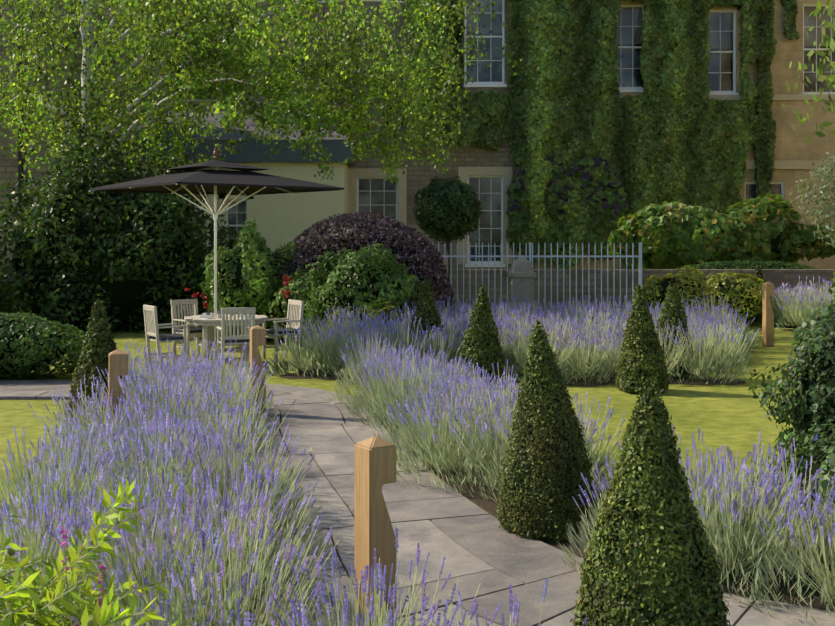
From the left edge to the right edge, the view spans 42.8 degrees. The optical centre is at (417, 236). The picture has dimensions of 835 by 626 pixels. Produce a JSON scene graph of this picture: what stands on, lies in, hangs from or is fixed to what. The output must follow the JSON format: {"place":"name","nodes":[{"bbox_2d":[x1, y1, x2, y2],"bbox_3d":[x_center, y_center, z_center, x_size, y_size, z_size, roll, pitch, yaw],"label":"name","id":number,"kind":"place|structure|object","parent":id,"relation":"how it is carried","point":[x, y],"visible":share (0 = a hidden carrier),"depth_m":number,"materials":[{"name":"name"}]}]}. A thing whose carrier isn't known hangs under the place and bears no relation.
{"place":"outdoors","nodes":[
{"label":"outdoors","id":0,"kind":"place"},
{"bbox_2d":[135,111,346,139],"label":"roof","id":1,"kind":"structure","parent":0,"point":[237,136],"depth_m":36.88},
{"bbox_2d":[18,0,764,302],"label":"cast iron pipe","id":2,"kind":"object","parent":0,"point":[20,166],"visible":0.12,"depth_m":30.03,"materials":[{"name":"black metal"}]},
{"bbox_2d":[0,305,829,601],"bbox_3d":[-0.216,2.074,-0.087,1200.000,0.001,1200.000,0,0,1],"label":"lawn ground","id":3,"kind":"structure","parent":0,"point":[734,418],"depth_m":12.84,"materials":[{"name":"green plant"}]},
{"bbox_2d":[0,311,85,379],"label":"box hedge","id":4,"kind":"object","parent":3,"relation":"on","point":[41,346],"visible":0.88,"depth_m":15.15,"materials":[{"name":"green plant"}]},
{"bbox_2d":[0,479,179,625],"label":"willow leaf shrub","id":5,"kind":"object","parent":3,"relation":"on","point":[50,606],"visible":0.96,"depth_m":4.07,"materials":[{"name":"green plant"}]},
{"bbox_2d":[64,294,127,428],"bbox_3d":[-3.435,1.368,11.486,0.724,1.490,0.766,0,0,1],"label":"yew cone","id":6,"kind":"object","parent":3,"relation":"on","point":[98,346],"visible":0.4,"depth_m":11.36,"materials":[{"name":"green plant"}]},
{"bbox_2d":[109,349,127,426],"bbox_3d":[-2.691,1.544,9.574,0.160,1.060,0.160,0,0,-19],"label":"bollard","id":7,"kind":"object","parent":3,"relation":"on","point":[118,362],"visible":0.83,"depth_m":9.49,"materials":[{"name":"brown wood"}]},
{"bbox_2d":[0,129,244,334],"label":"hedge","id":8,"kind":"object","parent":3,"relation":"on","point":[125,256],"visible":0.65,"depth_m":22.77,"materials":[{"name":"green plant"}]},
{"bbox_2d":[143,305,186,363],"bbox_3d":[-3.987,1.578,16.814,0.542,0.994,0.520,0,0,-34],"label":"teak chair","id":9,"kind":"object","parent":3,"relation":"on","point":[152,328],"visible":0.88,"depth_m":16.73,"materials":[{"name":"grey wood"}]},
{"bbox_2d":[170,299,212,358],"bbox_3d":[-3.841,1.578,18.132,0.520,0.994,0.542,0,0,-44],"label":"teak chair","id":10,"kind":"object","parent":3,"relation":"on","point":[196,330],"visible":0.5,"depth_m":18.16,"materials":[{"name":"grey wood"}]},
{"bbox_2d":[89,146,344,358],"bbox_3d":[-3.299,0.302,17.390,3.018,3.545,3.018,0,0,-41],"label":"parasol","id":11,"kind":"object","parent":3,"relation":"on","point":[215,177],"visible":0.98,"depth_m":17.21,"materials":[{"name":"fabric"},{"name":"wood"}]},
{"bbox_2d":[184,309,267,366],"bbox_3d":[-3.129,1.629,17.386,1.314,0.890,1.320,0,0,-14],"label":"garden table","id":12,"kind":"object","parent":3,"relation":"on","point":[207,320],"visible":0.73,"depth_m":17.05,"materials":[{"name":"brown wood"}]},
{"bbox_2d":[216,307,255,369],"bbox_3d":[-2.799,1.578,16.409,0.520,0.994,0.542,0,0,-19],"label":"teak chair","id":13,"kind":"object","parent":3,"relation":"on","point":[241,339],"visible":0.69,"depth_m":16.20,"materials":[{"name":"grey wood"}]},
{"bbox_2d":[132,162,347,288],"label":"wall","id":14,"kind":"structure","parent":3,"relation":"on","point":[282,219],"depth_m":36.32,"materials":[{"name":"beige paint"}]},
{"bbox_2d":[130,140,354,165],"bbox_3d":[-7.299,-2.901,37.114,10.100,0.750,1.950,0,0,1],"label":"fascia","id":15,"kind":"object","parent":14,"relation":"attached to","point":[251,151],"visible":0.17,"depth_m":36.10,"materials":[{"name":"grey wood"}]},
{"bbox_2d":[0,398,497,625],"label":"edging","id":16,"kind":"object","parent":3,"relation":"on","point":[437,475],"visible":0.08,"depth_m":9.02,"materials":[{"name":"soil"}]},
{"bbox_2d":[0,380,834,625],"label":"path slabs","id":17,"kind":"structure","parent":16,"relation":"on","point":[474,545],"depth_m":7.14,"materials":[{"name":"stone"}]},
{"bbox_2d":[250,325,265,415],"bbox_3d":[-1.830,1.544,12.194,0.160,1.060,0.160,0,0,-19],"label":"bollard","id":18,"kind":"object","parent":17,"relation":"on","point":[257,335],"visible":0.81,"depth_m":12.12,"materials":[{"name":"brown wood"}]},
{"bbox_2d":[354,436,395,625],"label":"bollard","id":19,"kind":"object","parent":17,"relation":"on","point":[374,464],"visible":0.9,"depth_m":5.33,"materials":[{"name":"brown wood"}]},
{"bbox_2d":[200,216,299,341],"bbox_3d":[-3.274,0.941,21.247,2.259,2.700,1.897,0,0,1],"label":"green shrub","id":20,"kind":"object","parent":3,"relation":"on","point":[248,275],"visible":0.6,"depth_m":20.74,"materials":[{"name":"green plant"}]},
{"bbox_2d":[0,0,517,307],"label":"house wall","id":21,"kind":"structure","parent":3,"relation":"on","point":[421,175],"depth_m":37.89,"materials":[{"name":"beige stone"}]},
{"bbox_2d":[0,0,539,182],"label":"birch tree","id":22,"kind":"object","parent":3,"relation":"on","point":[196,52],"visible":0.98,"depth_m":23.41,"materials":[{"name":"green plant"}]},
{"bbox_2d":[262,299,303,359],"bbox_3d":[-2.271,1.578,17.958,0.542,0.994,0.520,0,0,-34],"label":"teak chair","id":23,"kind":"object","parent":3,"relation":"on","point":[297,321],"visible":0.75,"depth_m":17.95,"materials":[{"name":"grey wood"}]},
{"bbox_2d":[262,265,337,344],"bbox_3d":[-1.995,1.368,20.573,1.996,1.858,1.766,0,0,1],"label":"green shrub","id":24,"kind":"object","parent":3,"relation":"on","point":[299,284],"visible":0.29,"depth_m":20.11,"materials":[{"name":"green plant"}]},
{"bbox_2d":[0,330,625,510],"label":"lavender","id":25,"kind":"object","parent":3,"relation":"on","point":[447,418],"visible":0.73,"depth_m":9.41,"materials":[{"name":"lavender foliage"},{"name":"purple flowers"},{"name":"soil"}]},
{"bbox_2d":[302,243,423,330],"bbox_3d":[-0.998,1.199,19.904,2.494,2.172,2.271,0,0,1],"label":"green shrub","id":26,"kind":"object","parent":3,"relation":"on","point":[356,280],"visible":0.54,"depth_m":19.36,"materials":[{"name":"green plant"}]},
{"bbox_2d":[184,275,332,308],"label":"red flowers","id":27,"kind":"object","parent":26,"relation":"on","point":[287,292],"visible":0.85,"depth_m":19.34,"materials":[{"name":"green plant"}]},
{"bbox_2d":[277,211,454,339],"bbox_3d":[-1.254,1.274,21.976,4.071,3.567,3.300,0,0,1],"label":"purple shrub","id":28,"kind":"object","parent":3,"relation":"on","point":[424,260],"visible":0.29,"depth_m":21.18,"materials":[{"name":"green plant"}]},
{"bbox_2d":[326,300,413,338],"bbox_3d":[-0.755,1.691,18.866,1.988,1.152,1.269,0,0,1],"label":"lavender","id":29,"kind":"object","parent":3,"relation":"on","point":[377,311],"visible":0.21,"depth_m":18.76,"materials":[{"name":"purple plant"}]},
{"bbox_2d":[0,400,834,625],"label":"lavender","id":30,"kind":"object","parent":3,"relation":"on","point":[200,537],"visible":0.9,"depth_m":5.97,"materials":[{"name":"plant"}]},
{"bbox_2d":[58,519,108,625],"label":"purple flowers","id":31,"kind":"object","parent":30,"relation":"on","point":[63,531],"visible":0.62,"depth_m":3.99,"materials":[{"name":"purple plant"}]},
{"bbox_2d":[409,277,447,347],"bbox_3d":[0.143,1.367,16.909,0.762,1.488,0.846,0,0,1],"label":"yew cone","id":32,"kind":"object","parent":3,"relation":"on","point":[426,308],"visible":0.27,"depth_m":16.75,"materials":[{"name":"green plant"}]},
{"bbox_2d":[413,176,482,294],"bbox_3d":[0.749,0.286,26.199,1.730,3.578,1.780,0,0,1],"label":"standard bay tree","id":33,"kind":"object","parent":3,"relation":"on","point":[447,209],"visible":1,"depth_m":25.71,"materials":[{"name":"green plant"}]},
{"bbox_2d":[456,284,506,383],"bbox_3d":[0.898,1.392,15.218,0.745,1.438,0.789,0,0,1],"label":"yew cone","id":34,"kind":"object","parent":3,"relation":"on","point":[480,346],"visible":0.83,"depth_m":15.01,"materials":[{"name":"green plant"}]},
{"bbox_2d":[268,292,759,385],"bbox_3d":[2.093,1.602,18.394,8.516,1.016,7.616,0,0,1],"label":"lavender","id":35,"kind":"object","parent":3,"relation":"on","point":[586,341],"visible":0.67,"depth_m":15.78,"materials":[{"name":"lavender foliage"},{"name":"purple flowers"},{"name":"soil"}]},
{"bbox_2d":[432,242,641,313],"bbox_3d":[2.581,1.099,24.374,5.100,1.950,0.082,0,0,1],"label":"metal fence","id":36,"kind":"object","parent":3,"relation":"on","point":[582,256],"visible":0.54,"depth_m":24.33,"materials":[{"name":"grey metal"}]},
{"bbox_2d":[363,401,834,611],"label":"bed soil","id":37,"kind":"structure","parent":3,"relation":"on","point":[478,498],"depth_m":6.51,"materials":[{"name":"brown soil"}]},
{"bbox_2d":[495,316,597,543],"bbox_3d":[0.929,1.327,7.455,0.762,1.542,0.720,0,0,1],"label":"yew cone","id":38,"kind":"object","parent":37,"relation":"on","point":[546,461],"visible":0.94,"depth_m":7.26,"materials":[{"name":"green plant"}]},
{"bbox_2d":[433,269,834,319],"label":"garden wall","id":39,"kind":"structure","parent":3,"relation":"on","point":[788,277],"depth_m":26.52,"materials":[{"name":"grey stone"}]},
{"bbox_2d":[615,284,669,393],"bbox_3d":[3.014,1.366,14.252,0.717,1.480,0.789,0,0,1],"label":"yew cone","id":40,"kind":"object","parent":3,"relation":"on","point":[642,354],"visible":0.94,"depth_m":14.05,"materials":[{"name":"green plant"}]},
{"bbox_2d":[634,265,714,315],"bbox_3d":[5.870,1.455,24.301,1.883,1.623,1.552,0,0,1],"label":"yellow shrub","id":41,"kind":"object","parent":3,"relation":"on","point":[690,287],"visible":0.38,"depth_m":23.90,"materials":[{"name":"green plant"}]},
{"bbox_2d":[518,0,834,268],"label":"building wall","id":42,"kind":"structure","parent":3,"relation":"on","point":[791,143],"depth_m":37.61,"materials":[{"name":"beige stone"}]},
{"bbox_2d":[401,0,799,268],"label":"ivy on facade","id":43,"kind":"object","parent":42,"relation":"attached to","point":[593,159],"visible":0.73,"depth_m":37.24,"materials":[{"name":"green plant"}]},
{"bbox_2d":[656,279,698,379],"bbox_3d":[3.777,1.363,15.746,0.800,1.490,0.819,0,0,1],"label":"yew cone","id":44,"kind":"object","parent":3,"relation":"on","point":[672,311],"visible":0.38,"depth_m":15.54,"materials":[{"name":"green plant"}]},
{"bbox_2d":[606,192,834,268],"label":"shrub","id":45,"kind":"object","parent":3,"relation":"on","point":[677,235],"visible":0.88,"depth_m":28.12,"materials":[{"name":"green plant"}]},
{"bbox_2d":[705,271,777,325],"bbox_3d":[7.558,1.488,24.899,1.944,1.339,1.386,0,0,1],"label":"yellow shrub","id":46,"kind":"object","parent":3,"relation":"on","point":[746,292],"visible":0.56,"depth_m":24.52,"materials":[{"name":"green plant"}]},
{"bbox_2d":[675,260,818,268],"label":"box hedge","id":47,"kind":"object","parent":3,"relation":"on","point":[747,265],"visible":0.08,"depth_m":27.13,"materials":[{"name":"green plant"}]},
{"bbox_2d":[749,263,764,322],"bbox_3d":[8.178,1.367,25.718,0.808,1.466,0.795,0,0,1],"label":"yew cone","id":48,"kind":"object","parent":3,"relation":"on","point":[759,273],"visible":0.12,"depth_m":25.64,"materials":[{"name":"green plant"}]},
{"bbox_2d":[762,282,773,346],"bbox_3d":[6.606,1.464,20.059,0.160,1.220,0.160,0,0,-9],"label":"bollard","id":49,"kind":"object","parent":3,"relation":"on","point":[767,319],"visible":1,"depth_m":19.99,"materials":[{"name":"brown wood"}]},
{"bbox_2d":[748,282,834,494],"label":"dark shrub","id":50,"kind":"object","parent":3,"relation":"on","point":[811,399],"visible":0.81,"depth_m":7.99,"materials":[{"name":"green plant"}]},
{"bbox_2d":[748,420,834,553],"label":"shrub","id":51,"kind":"object","parent":3,"relation":"on","point":[824,459],"visible":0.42,"depth_m":7.12,"materials":[{"name":"green plant"}]},
{"bbox_2d":[770,276,834,335],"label":"lavender","id":52,"kind":"object","parent":3,"relation":"on","point":[791,307],"visible":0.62,"depth_m":23.70,"materials":[{"name":"foliage"},{"name":"flower petals"}]},
{"bbox_2d":[789,143,834,246],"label":"olive tree","id":53,"kind":"object","parent":3,"relation":"on","point":[828,170],"visible":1,"depth_m":17.30,"materials":[{"name":"green plant"}]},
{"bbox_2d":[825,267,834,310],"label":"border shrub","id":54,"kind":"object","parent":3,"relation":"on","point":[833,279],"visible":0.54,"depth_m":21.36,"materials":[{"name":"green plant"}]},
{"bbox_2d":[506,257,536,313],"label":"stone gate pier","id":55,"kind":"structure","parent":0,"point":[521,274],"depth_m":22.25,"materials":[{"name":"grey stone"}]},
{"bbox_2d":[226,0,834,266],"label":"white house paint","id":56,"kind":"object","parent":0,"point":[502,84],"visible":0.33,"depth_m":37.81,"materials":[{"name":"white paint"}]},
{"bbox_2d":[228,0,834,260],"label":"window frames","id":57,"kind":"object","parent":56,"relation":"in","point":[487,190],"visible":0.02,"depth_m":37.91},
{"bbox_2d":[348,94,834,263],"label":"house stone trim","id":58,"kind":"structure","parent":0,"point":[463,173],"depth_m":37.82,"materials":[{"name":"beige stone"}]},
{"bbox_2d":[570,371,730,625],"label":"yew cone","id":59,"kind":"object","parent":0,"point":[650,560],"visible":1,"depth_m":4.64,"materials":[{"name":"green plant"}]},
{"bbox_2d":[782,0,834,144],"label":"tree leaves","id":60,"kind":"object","parent":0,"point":[821,67],"visible":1,"depth_m":9.29,"materials":[{"name":"green plant"}]}
]}

